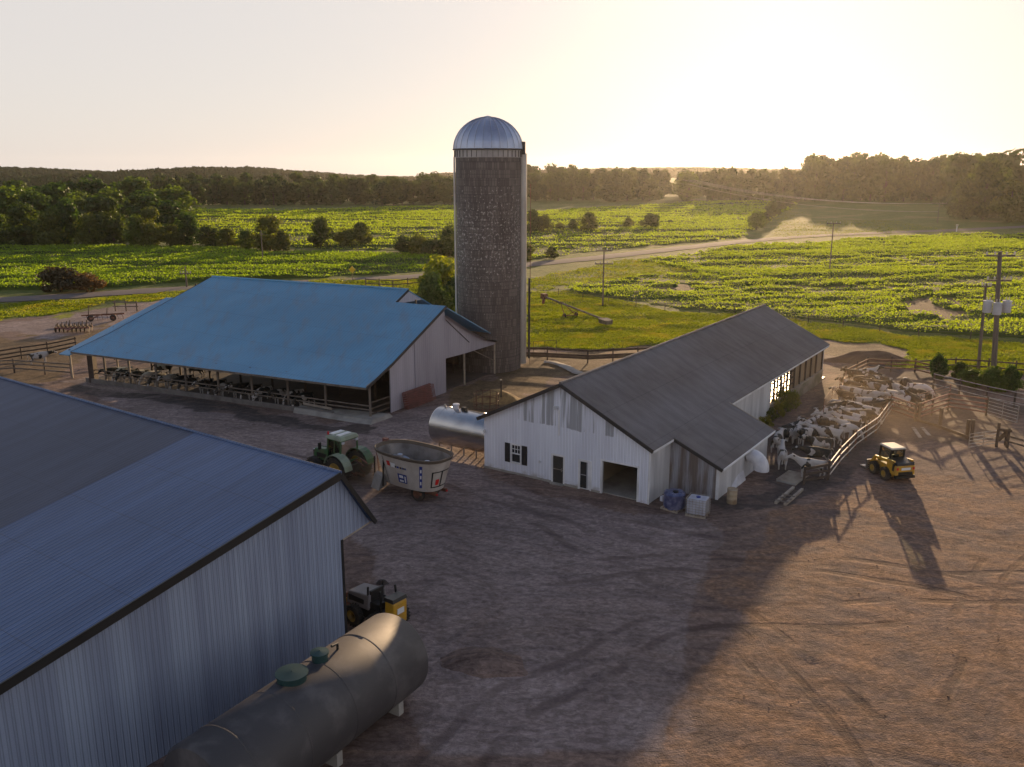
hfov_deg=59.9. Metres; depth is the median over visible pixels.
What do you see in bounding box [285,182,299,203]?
woodland tree
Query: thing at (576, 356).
board fence
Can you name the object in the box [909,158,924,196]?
woodland tree
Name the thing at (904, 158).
woodland tree
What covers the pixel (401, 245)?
shrub
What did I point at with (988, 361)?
pasture fence
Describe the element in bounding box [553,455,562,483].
door
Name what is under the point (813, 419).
cow
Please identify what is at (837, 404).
cow
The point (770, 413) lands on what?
weed clump
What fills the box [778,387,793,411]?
weed clump
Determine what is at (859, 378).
cow
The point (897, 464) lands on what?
skid steer loader
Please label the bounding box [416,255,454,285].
young tree
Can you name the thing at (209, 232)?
broadleaf tree
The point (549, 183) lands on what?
woodland tree
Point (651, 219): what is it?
shrub
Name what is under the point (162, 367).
cow
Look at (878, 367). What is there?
cow
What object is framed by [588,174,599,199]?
woodland tree
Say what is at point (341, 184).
woodland tree
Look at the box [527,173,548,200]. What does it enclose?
woodland tree
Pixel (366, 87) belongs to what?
sky
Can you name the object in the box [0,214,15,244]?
broadleaf tree
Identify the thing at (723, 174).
woodland tree
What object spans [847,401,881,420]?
cow
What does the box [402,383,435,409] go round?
gate panel stack
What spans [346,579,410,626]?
compact loader
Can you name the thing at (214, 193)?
woodland tree
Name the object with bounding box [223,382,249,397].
cow
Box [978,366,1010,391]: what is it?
shrub
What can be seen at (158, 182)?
woodland tree
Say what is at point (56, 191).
broadleaf tree
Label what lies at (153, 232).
broadleaf tree
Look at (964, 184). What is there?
broadleaf tree
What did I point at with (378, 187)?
woodland tree
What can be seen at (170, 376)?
cow
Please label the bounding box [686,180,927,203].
power line
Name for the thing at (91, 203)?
broadleaf tree
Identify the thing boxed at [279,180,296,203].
woodland tree
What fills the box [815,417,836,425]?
cow
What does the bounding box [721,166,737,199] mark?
woodland tree
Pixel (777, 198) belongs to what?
hedge tree
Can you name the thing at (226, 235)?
broadleaf tree
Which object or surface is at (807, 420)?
cow
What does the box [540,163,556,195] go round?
woodland tree
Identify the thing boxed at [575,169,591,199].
woodland tree
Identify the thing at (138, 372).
cow
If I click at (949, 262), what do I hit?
crop field
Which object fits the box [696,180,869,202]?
power line
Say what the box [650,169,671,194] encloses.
woodland tree
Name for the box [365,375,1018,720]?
dirt clods
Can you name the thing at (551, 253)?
shrub
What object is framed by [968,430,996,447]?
corral gate
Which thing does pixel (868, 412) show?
cow
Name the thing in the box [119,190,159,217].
broadleaf tree
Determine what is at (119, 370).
cow
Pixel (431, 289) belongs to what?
shrub
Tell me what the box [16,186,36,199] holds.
broadleaf tree
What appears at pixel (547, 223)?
shrub
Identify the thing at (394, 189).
woodland tree
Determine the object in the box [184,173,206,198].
woodland tree
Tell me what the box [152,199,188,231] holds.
broadleaf tree
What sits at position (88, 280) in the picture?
scrub
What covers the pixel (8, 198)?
broadleaf tree
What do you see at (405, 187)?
woodland tree
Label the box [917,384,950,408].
corral gate
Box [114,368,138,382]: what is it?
cow
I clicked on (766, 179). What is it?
woodland tree
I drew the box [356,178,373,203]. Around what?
woodland tree
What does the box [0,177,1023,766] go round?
ground
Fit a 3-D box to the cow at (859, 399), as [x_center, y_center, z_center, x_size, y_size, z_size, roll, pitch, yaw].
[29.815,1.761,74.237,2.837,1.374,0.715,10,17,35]
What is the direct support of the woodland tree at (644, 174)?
on the ground at (630, 633)
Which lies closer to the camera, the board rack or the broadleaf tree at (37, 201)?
the board rack
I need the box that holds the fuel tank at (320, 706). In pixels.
[163,613,427,766]
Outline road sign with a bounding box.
[349,267,354,279]
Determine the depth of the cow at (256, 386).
78.41 m
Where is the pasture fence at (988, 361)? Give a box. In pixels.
[916,357,1023,370]
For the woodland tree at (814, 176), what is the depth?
456.49 m
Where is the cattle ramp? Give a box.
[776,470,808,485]
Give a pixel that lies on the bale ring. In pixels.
(490, 397)
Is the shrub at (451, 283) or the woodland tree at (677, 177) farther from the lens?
the woodland tree at (677, 177)
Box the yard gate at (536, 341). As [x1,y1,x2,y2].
[533,340,556,357]
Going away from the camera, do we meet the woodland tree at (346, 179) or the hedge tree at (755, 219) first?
the hedge tree at (755, 219)
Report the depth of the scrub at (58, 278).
144.52 m
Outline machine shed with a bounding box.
[0,376,376,766]
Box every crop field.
[0,243,446,289]
[190,200,797,259]
[565,231,1023,337]
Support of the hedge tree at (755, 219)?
on the ground at (630, 633)
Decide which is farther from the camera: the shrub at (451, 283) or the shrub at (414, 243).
the shrub at (414, 243)
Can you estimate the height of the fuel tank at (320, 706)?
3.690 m
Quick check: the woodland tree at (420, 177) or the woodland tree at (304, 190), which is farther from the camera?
the woodland tree at (420, 177)
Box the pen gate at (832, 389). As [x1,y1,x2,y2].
[823,376,840,411]
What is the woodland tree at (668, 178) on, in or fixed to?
on the ground at (630, 633)
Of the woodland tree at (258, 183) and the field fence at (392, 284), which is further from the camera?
the woodland tree at (258, 183)
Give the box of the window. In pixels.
[510,443,521,464]
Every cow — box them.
[27,350,56,363]
[98,367,120,380]
[112,366,132,381]
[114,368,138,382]
[124,369,149,383]
[138,370,162,384]
[147,372,167,386]
[152,364,172,373]
[157,373,178,388]
[169,374,193,389]
[177,377,199,390]
[188,368,204,377]
[191,378,213,392]
[207,379,226,393]
[214,381,232,395]
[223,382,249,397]
[240,384,262,399]
[252,386,273,401]
[267,388,289,403]
[282,389,303,405]
[292,392,314,405]
[770,427,786,452]
[775,428,793,442]
[777,439,787,469]
[781,417,806,438]
[786,453,827,478]
[791,444,832,463]
[792,418,805,443]
[795,427,819,444]
[796,415,813,427]
[799,421,832,437]
[799,433,834,454]
[802,415,822,427]
[808,425,844,445]
[811,411,842,417]
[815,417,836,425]
[821,400,846,413]
[821,406,836,412]
[826,410,861,432]
[827,399,861,407]
[828,386,859,400]
[829,416,864,437]
[830,423,863,439]
[832,407,869,431]
[835,377,862,385]
[837,385,863,399]
[840,367,868,379]
[840,406,861,411]
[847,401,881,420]
[848,385,875,396]
[850,409,882,424]
[852,375,875,387]
[852,397,883,403]
[853,375,880,386]
[857,365,884,371]
[859,380,889,398]
[862,390,890,397]
[862,397,893,414]
[865,373,892,380]
[868,378,897,389]
[869,370,885,376]
[884,380,906,389]
[884,389,904,405]
[888,393,912,409]
[896,387,916,394]
[898,377,913,386]
[904,389,924,409]
[906,383,934,396]
[917,389,932,404]
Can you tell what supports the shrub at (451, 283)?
on the ground at (630, 633)
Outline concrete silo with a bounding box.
[452,116,531,373]
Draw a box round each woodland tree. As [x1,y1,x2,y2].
[150,177,167,190]
[152,172,165,184]
[164,177,177,188]
[173,176,183,188]
[176,178,193,201]
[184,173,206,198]
[188,180,206,204]
[196,176,210,198]
[205,179,223,204]
[207,173,222,186]
[217,179,230,204]
[224,176,241,204]
[225,176,238,184]
[232,182,257,204]
[237,172,254,199]
[252,179,265,204]
[261,175,268,199]
[261,177,284,204]
[267,173,283,199]
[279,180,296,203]
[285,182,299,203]
[289,171,303,201]
[294,180,321,204]
[298,178,318,200]
[308,174,321,198]
[310,179,329,203]
[324,174,340,204]
[330,179,346,203]
[331,174,341,197]
[342,176,351,200]
[345,177,366,203]
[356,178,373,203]
[365,174,380,199]
[370,180,392,204]
[380,175,403,204]
[399,178,409,203]
[405,181,422,203]
[414,172,427,197]
[418,176,439,203]
[429,171,442,196]
[433,177,453,204]
[446,176,455,204]
[527,164,535,192]
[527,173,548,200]
[530,166,541,182]
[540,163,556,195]
[541,172,557,200]
[549,167,566,189]
[551,171,568,200]
[562,164,579,186]
[563,170,582,199]
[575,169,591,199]
[579,168,595,190]
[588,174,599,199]
[592,173,613,200]
[594,168,609,185]
[595,181,630,201]
[609,166,623,189]
[619,170,636,200]
[623,167,642,194]
[633,168,653,199]
[639,178,664,200]
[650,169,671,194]
[662,169,675,195]
[671,171,702,199]
[675,169,689,194]
[694,171,705,191]
[701,171,711,195]
[705,168,721,200]
[717,167,729,199]
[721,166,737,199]
[733,170,749,200]
[742,168,758,200]
[755,170,775,200]
[770,169,781,199]
[773,166,794,195]
[788,170,801,196]
[791,170,805,200]
[793,159,812,200]
[799,153,822,185]
[804,159,826,201]
[808,160,830,199]
[817,161,849,200]
[821,155,834,167]
[825,156,857,200]
[841,158,866,201]
[850,152,861,159]
[856,153,871,199]
[862,156,884,200]
[869,155,901,201]
[875,152,886,162]
[880,160,902,199]
[894,161,921,201]
[896,155,912,190]
[897,161,923,200]
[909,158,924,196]
[917,158,943,200]
[919,161,930,200]
[935,154,949,168]
[936,160,949,198]
[938,151,968,206]
[952,152,985,200]
[983,152,1002,202]
[983,152,1020,191]
[995,148,1023,192]
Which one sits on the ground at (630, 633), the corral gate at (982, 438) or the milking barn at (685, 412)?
the milking barn at (685, 412)
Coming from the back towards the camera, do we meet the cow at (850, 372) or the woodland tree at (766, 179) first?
the woodland tree at (766, 179)
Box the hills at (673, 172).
[407,167,801,178]
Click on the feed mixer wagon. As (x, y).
(419, 470)
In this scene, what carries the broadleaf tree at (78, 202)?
on the ground at (630, 633)
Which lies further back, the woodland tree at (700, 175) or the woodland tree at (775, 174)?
the woodland tree at (700, 175)
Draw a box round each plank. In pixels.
[911,427,921,437]
[920,427,930,435]
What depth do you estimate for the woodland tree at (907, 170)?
431.94 m
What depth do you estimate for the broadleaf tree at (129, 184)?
331.10 m
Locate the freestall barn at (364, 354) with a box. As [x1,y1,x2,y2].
[59,275,495,424]
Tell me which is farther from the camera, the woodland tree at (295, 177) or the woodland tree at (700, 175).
the woodland tree at (700, 175)
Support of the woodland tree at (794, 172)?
on the ground at (630, 633)
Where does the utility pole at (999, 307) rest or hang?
on the ground at (630, 633)
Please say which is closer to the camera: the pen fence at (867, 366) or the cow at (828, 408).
the cow at (828, 408)
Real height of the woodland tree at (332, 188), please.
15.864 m
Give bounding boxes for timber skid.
[774,486,803,505]
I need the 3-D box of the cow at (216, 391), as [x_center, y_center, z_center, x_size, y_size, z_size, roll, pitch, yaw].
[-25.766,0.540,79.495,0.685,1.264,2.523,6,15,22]
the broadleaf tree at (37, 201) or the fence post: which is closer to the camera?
the fence post
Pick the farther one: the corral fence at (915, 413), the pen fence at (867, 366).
the pen fence at (867, 366)
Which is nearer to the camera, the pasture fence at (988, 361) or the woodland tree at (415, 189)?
the pasture fence at (988, 361)
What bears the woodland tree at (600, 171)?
on the ground at (630, 633)
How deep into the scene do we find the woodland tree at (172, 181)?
461.91 m
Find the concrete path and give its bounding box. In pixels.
[543,360,583,373]
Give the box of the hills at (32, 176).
[0,165,414,188]
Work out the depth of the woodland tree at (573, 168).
560.90 m
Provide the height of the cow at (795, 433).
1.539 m
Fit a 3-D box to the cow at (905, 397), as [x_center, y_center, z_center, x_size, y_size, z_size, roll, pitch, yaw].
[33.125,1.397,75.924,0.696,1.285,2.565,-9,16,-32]
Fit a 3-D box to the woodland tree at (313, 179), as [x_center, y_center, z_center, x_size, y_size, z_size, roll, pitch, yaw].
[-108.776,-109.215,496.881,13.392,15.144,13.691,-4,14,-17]
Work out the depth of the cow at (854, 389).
77.44 m
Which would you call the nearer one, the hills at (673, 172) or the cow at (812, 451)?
the cow at (812, 451)
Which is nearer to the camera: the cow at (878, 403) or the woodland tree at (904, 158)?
the cow at (878, 403)
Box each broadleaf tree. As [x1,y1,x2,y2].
[0,185,24,225]
[0,201,42,245]
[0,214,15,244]
[2,179,27,191]
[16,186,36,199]
[17,191,58,236]
[30,185,44,191]
[30,210,69,245]
[39,182,74,228]
[53,193,86,229]
[53,198,82,244]
[59,180,82,197]
[69,189,90,198]
[72,212,108,245]
[77,174,112,195]
[77,194,127,230]
[93,186,130,227]
[95,196,128,243]
[106,181,121,187]
[112,176,155,202]
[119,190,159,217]
[121,214,144,244]
[123,192,168,224]
[134,206,171,245]
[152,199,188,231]
[153,184,205,222]
[158,224,185,245]
[178,212,201,245]
[194,225,220,246]
[215,228,239,246]
[235,229,256,248]
[249,214,290,250]
[276,230,290,250]
[945,177,980,218]
[956,154,1014,218]
[986,179,1023,221]
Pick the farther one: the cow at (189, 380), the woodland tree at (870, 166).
the woodland tree at (870, 166)
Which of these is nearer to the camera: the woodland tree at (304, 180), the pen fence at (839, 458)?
the pen fence at (839, 458)
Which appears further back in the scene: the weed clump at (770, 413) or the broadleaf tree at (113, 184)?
the broadleaf tree at (113, 184)
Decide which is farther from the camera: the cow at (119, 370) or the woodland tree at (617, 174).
the woodland tree at (617, 174)
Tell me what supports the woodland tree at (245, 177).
on the ground at (630, 633)
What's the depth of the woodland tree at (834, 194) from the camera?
448.89 m
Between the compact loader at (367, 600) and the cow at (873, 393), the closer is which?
the compact loader at (367, 600)
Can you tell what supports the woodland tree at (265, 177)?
on the ground at (630, 633)
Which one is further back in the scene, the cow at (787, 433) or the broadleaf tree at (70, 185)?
the broadleaf tree at (70, 185)
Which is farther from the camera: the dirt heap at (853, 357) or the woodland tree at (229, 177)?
the woodland tree at (229, 177)
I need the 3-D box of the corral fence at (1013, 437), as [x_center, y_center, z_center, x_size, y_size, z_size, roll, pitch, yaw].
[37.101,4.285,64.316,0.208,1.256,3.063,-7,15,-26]
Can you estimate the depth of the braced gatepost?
65.04 m
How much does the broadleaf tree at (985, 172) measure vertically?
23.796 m
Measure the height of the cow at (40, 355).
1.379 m
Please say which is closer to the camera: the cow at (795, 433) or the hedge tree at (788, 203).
the cow at (795, 433)
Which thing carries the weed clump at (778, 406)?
on the ground at (630, 633)
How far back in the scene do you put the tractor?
58.23 m
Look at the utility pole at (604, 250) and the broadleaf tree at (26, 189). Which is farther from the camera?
the broadleaf tree at (26, 189)
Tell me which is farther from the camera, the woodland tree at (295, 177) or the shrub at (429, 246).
the woodland tree at (295, 177)
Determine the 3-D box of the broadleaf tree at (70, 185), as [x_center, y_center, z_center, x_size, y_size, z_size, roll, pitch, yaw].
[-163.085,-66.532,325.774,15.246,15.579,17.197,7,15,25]
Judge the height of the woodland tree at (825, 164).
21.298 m
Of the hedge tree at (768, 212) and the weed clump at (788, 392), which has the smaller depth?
the weed clump at (788, 392)
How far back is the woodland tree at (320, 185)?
463.85 m
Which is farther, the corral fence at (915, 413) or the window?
the corral fence at (915, 413)
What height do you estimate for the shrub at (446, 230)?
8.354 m
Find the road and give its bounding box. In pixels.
[0,225,1023,301]
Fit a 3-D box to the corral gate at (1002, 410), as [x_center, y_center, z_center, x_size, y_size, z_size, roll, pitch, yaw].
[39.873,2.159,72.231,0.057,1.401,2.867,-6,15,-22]
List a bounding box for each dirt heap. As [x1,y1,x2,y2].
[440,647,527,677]
[467,389,520,404]
[823,350,908,364]
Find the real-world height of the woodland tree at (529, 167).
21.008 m
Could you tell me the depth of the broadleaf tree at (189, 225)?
228.30 m
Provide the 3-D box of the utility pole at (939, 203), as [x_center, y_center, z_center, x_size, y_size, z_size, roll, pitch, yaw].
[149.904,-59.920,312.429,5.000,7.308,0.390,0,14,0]
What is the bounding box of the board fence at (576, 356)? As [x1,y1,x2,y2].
[526,346,649,362]
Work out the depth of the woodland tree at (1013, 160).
372.12 m
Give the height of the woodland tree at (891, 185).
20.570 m
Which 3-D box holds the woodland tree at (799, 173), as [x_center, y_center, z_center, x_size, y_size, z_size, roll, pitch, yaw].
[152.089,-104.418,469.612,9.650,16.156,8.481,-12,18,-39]
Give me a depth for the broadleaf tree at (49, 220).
225.85 m
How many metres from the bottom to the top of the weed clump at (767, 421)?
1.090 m
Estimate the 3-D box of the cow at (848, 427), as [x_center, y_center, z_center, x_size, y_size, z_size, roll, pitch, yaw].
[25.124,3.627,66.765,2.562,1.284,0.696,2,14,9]
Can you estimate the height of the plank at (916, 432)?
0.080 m
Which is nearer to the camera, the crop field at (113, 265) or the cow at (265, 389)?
the cow at (265, 389)
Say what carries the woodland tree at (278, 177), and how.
on the ground at (630, 633)
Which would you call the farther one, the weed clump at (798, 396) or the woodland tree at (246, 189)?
the woodland tree at (246, 189)
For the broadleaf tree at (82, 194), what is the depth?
302.17 m
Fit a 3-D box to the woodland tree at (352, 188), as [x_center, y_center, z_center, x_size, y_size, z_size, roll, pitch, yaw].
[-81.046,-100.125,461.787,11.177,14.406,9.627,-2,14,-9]
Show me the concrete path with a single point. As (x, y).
(569, 368)
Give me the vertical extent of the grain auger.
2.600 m
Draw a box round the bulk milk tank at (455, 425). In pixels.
[428,403,484,457]
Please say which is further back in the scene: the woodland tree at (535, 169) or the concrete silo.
the woodland tree at (535, 169)
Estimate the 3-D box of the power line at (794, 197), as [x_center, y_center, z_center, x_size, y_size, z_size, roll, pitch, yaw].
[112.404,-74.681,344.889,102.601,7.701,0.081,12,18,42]
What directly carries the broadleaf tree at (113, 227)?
on the ground at (630, 633)
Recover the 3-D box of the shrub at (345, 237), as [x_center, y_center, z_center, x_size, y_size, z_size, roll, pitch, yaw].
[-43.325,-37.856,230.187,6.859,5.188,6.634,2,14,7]
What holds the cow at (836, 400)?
on the ground at (630, 633)
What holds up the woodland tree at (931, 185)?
on the ground at (630, 633)
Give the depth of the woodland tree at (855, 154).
484.81 m
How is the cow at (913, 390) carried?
on the ground at (630, 633)
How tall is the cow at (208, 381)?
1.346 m
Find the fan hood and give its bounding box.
[732,449,768,486]
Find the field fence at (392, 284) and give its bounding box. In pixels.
[365,278,418,286]
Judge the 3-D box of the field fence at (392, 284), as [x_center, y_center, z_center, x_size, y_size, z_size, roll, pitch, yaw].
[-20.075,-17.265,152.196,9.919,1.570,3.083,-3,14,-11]
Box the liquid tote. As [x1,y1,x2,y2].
[685,492,710,518]
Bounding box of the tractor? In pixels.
[306,430,373,480]
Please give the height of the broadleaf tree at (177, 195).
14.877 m
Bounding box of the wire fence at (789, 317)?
[536,288,1020,338]
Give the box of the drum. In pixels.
[727,487,737,504]
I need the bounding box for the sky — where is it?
[0,0,1023,176]
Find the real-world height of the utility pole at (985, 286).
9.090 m
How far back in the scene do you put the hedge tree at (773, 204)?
343.50 m
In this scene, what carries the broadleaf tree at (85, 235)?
on the ground at (630, 633)
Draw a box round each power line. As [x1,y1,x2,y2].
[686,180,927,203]
[690,184,918,211]
[691,180,931,203]
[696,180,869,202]
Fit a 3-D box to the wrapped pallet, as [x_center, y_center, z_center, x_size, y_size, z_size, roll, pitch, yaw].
[9.730,6.955,53.415,1.370,1.220,1.364,-13,19,-43]
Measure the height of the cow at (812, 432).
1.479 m
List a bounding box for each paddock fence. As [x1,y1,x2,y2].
[0,336,76,362]
[0,358,70,374]
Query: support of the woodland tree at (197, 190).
on the ground at (630, 633)
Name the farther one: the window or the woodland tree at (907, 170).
the woodland tree at (907, 170)
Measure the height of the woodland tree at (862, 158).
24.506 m
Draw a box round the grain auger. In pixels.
[540,293,612,324]
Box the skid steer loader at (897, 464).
[860,442,914,479]
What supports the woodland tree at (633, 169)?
on the ground at (630, 633)
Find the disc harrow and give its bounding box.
[54,320,92,332]
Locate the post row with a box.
[916,402,974,439]
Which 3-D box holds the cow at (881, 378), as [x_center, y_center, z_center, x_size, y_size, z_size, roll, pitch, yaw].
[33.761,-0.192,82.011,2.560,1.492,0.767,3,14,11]
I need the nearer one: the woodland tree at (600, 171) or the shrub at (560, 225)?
the shrub at (560, 225)
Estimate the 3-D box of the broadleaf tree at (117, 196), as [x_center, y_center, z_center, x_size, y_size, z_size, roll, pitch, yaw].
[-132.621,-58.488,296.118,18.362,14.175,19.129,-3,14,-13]
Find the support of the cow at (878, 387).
on the ground at (630, 633)
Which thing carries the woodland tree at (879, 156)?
on the ground at (630, 633)
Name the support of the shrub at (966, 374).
on the ground at (630, 633)
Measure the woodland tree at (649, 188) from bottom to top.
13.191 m
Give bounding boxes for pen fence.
[802,461,830,484]
[829,398,892,473]
[840,356,936,389]
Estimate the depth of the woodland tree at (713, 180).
490.33 m
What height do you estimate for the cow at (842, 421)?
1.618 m
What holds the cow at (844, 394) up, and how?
on the ground at (630, 633)
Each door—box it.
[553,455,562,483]
[580,461,589,489]
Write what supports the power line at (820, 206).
attached to the utility pole at (939, 203)
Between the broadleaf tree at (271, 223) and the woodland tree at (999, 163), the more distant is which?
the woodland tree at (999, 163)
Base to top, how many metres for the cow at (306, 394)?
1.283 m
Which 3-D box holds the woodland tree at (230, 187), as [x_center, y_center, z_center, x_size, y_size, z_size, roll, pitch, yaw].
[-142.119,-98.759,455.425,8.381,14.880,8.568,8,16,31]
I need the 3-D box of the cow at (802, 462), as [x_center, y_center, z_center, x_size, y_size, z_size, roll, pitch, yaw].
[19.458,5.424,58.697,2.762,1.605,0.697,1,14,4]
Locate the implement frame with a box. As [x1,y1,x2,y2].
[81,304,124,321]
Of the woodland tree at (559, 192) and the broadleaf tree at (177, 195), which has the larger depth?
the woodland tree at (559, 192)
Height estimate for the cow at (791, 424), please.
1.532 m
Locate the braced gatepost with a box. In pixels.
[995,423,1011,447]
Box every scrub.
[32,266,78,291]
[64,272,106,291]
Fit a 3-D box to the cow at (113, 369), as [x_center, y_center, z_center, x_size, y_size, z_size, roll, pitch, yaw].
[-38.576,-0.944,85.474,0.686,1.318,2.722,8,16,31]
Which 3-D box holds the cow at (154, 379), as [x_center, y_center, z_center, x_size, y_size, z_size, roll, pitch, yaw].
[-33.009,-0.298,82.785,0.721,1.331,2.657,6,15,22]
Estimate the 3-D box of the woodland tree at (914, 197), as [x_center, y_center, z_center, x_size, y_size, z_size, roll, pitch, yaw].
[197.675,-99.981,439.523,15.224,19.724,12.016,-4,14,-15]
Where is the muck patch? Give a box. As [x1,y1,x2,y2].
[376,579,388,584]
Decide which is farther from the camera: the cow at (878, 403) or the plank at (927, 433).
the cow at (878, 403)
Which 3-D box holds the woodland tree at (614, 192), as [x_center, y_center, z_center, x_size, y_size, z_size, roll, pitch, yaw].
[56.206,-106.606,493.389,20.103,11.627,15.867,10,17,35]
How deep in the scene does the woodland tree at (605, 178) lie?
503.19 m
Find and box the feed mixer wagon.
[371,437,453,500]
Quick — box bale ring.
[474,390,498,409]
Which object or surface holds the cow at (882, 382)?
on the ground at (630, 633)
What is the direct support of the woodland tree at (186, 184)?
on the ground at (630, 633)
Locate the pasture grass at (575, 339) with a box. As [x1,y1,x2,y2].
[0,204,1023,372]
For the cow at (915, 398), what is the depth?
74.64 m
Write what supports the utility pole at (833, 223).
on the ground at (630, 633)
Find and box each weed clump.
[759,415,773,425]
[766,407,779,420]
[771,398,785,417]
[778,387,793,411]
[784,388,798,409]
[789,392,801,404]
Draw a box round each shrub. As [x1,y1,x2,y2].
[307,215,334,246]
[332,227,356,245]
[348,222,373,243]
[393,234,410,254]
[408,233,427,254]
[415,270,454,308]
[420,237,444,255]
[437,234,456,256]
[438,222,456,239]
[445,276,457,305]
[527,209,543,231]
[527,242,536,260]
[536,214,555,231]
[544,247,558,258]
[555,222,564,228]
[568,219,579,228]
[577,211,598,229]
[623,217,634,226]
[638,212,659,226]
[929,352,950,380]
[950,361,971,378]
[955,368,981,387]
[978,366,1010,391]
[1001,364,1023,390]
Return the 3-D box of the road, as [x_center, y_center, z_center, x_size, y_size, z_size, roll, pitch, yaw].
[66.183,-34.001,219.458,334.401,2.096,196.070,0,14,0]
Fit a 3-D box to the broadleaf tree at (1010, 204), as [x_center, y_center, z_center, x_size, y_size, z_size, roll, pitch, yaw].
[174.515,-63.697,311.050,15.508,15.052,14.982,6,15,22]
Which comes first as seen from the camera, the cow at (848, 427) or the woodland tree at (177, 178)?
the cow at (848, 427)
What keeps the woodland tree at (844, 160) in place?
on the ground at (630, 633)
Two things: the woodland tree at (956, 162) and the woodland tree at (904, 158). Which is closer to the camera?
the woodland tree at (956, 162)
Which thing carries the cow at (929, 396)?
on the ground at (630, 633)
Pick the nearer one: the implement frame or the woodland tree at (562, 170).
the implement frame
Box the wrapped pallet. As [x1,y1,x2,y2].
[660,488,685,513]
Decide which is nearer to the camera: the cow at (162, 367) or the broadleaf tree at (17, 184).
the cow at (162, 367)
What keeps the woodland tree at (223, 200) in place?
on the ground at (630, 633)
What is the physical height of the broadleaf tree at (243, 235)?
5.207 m
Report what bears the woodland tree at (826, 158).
on the ground at (630, 633)
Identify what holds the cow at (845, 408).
on the ground at (630, 633)
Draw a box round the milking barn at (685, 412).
[476,304,829,504]
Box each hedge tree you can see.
[747,210,768,229]
[762,205,773,221]
[768,200,780,217]
[773,196,781,214]
[779,194,786,209]
[783,192,791,206]
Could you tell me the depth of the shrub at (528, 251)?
193.11 m
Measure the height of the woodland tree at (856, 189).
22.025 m
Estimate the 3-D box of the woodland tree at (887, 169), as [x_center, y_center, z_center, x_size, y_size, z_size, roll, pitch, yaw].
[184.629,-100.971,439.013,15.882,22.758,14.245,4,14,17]
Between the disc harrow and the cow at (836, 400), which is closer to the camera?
the cow at (836, 400)
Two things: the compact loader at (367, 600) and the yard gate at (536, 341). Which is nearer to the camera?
the compact loader at (367, 600)
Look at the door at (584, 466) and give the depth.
56.44 m
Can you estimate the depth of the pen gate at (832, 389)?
73.62 m
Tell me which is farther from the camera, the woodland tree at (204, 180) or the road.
the woodland tree at (204, 180)
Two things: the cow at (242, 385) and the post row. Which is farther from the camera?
the cow at (242, 385)
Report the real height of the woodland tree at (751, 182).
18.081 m
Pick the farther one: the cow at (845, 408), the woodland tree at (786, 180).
the woodland tree at (786, 180)
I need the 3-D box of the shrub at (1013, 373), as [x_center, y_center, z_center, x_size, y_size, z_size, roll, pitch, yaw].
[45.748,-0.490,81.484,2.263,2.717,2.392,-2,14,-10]
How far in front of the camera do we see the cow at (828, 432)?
65.42 m
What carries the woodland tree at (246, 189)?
on the ground at (630, 633)
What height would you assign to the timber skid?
0.200 m
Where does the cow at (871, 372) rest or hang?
on the ground at (630, 633)
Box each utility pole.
[180,266,190,286]
[595,247,612,305]
[827,221,840,268]
[932,202,946,222]
[976,283,991,369]
[982,251,1015,367]
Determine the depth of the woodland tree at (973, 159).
378.42 m
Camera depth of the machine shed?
33.02 m
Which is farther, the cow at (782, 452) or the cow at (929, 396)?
the cow at (929, 396)
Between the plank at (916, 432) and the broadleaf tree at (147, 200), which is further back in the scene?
the broadleaf tree at (147, 200)
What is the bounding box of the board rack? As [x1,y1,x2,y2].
[112,301,137,310]
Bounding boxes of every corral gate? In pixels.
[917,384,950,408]
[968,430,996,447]
[988,398,1019,422]
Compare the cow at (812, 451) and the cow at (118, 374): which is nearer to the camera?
the cow at (812, 451)
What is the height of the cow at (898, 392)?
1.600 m
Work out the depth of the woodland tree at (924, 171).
435.09 m
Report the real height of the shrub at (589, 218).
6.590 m
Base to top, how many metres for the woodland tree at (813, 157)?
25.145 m
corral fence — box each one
[889,391,988,420]
[932,373,1023,407]
[1004,435,1023,446]
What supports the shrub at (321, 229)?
on the ground at (630, 633)
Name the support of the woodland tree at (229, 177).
on the ground at (630, 633)
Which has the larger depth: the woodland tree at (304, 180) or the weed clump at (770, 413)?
the woodland tree at (304, 180)
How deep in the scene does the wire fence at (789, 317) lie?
116.64 m
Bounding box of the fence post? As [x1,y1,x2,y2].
[500,379,501,397]
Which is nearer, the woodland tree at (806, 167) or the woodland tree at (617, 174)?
the woodland tree at (806, 167)
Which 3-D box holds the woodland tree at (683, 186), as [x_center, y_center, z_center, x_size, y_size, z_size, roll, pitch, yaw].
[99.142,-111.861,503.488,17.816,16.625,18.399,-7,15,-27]
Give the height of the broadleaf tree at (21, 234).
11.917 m
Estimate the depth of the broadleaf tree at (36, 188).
329.29 m
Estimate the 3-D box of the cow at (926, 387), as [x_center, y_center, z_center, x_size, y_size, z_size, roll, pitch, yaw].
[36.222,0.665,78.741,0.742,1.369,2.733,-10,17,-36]
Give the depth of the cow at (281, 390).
76.90 m
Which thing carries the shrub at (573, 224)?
on the ground at (630, 633)
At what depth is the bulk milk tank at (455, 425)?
62.83 m
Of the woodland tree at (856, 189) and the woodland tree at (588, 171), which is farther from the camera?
the woodland tree at (588, 171)
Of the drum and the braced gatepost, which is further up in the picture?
the braced gatepost
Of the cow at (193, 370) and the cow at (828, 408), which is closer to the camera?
the cow at (828, 408)
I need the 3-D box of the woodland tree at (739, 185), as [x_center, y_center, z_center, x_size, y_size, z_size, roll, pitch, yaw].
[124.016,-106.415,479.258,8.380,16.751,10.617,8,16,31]
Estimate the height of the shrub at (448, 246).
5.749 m
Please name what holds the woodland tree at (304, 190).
on the ground at (630, 633)
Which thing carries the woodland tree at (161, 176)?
on the ground at (630, 633)

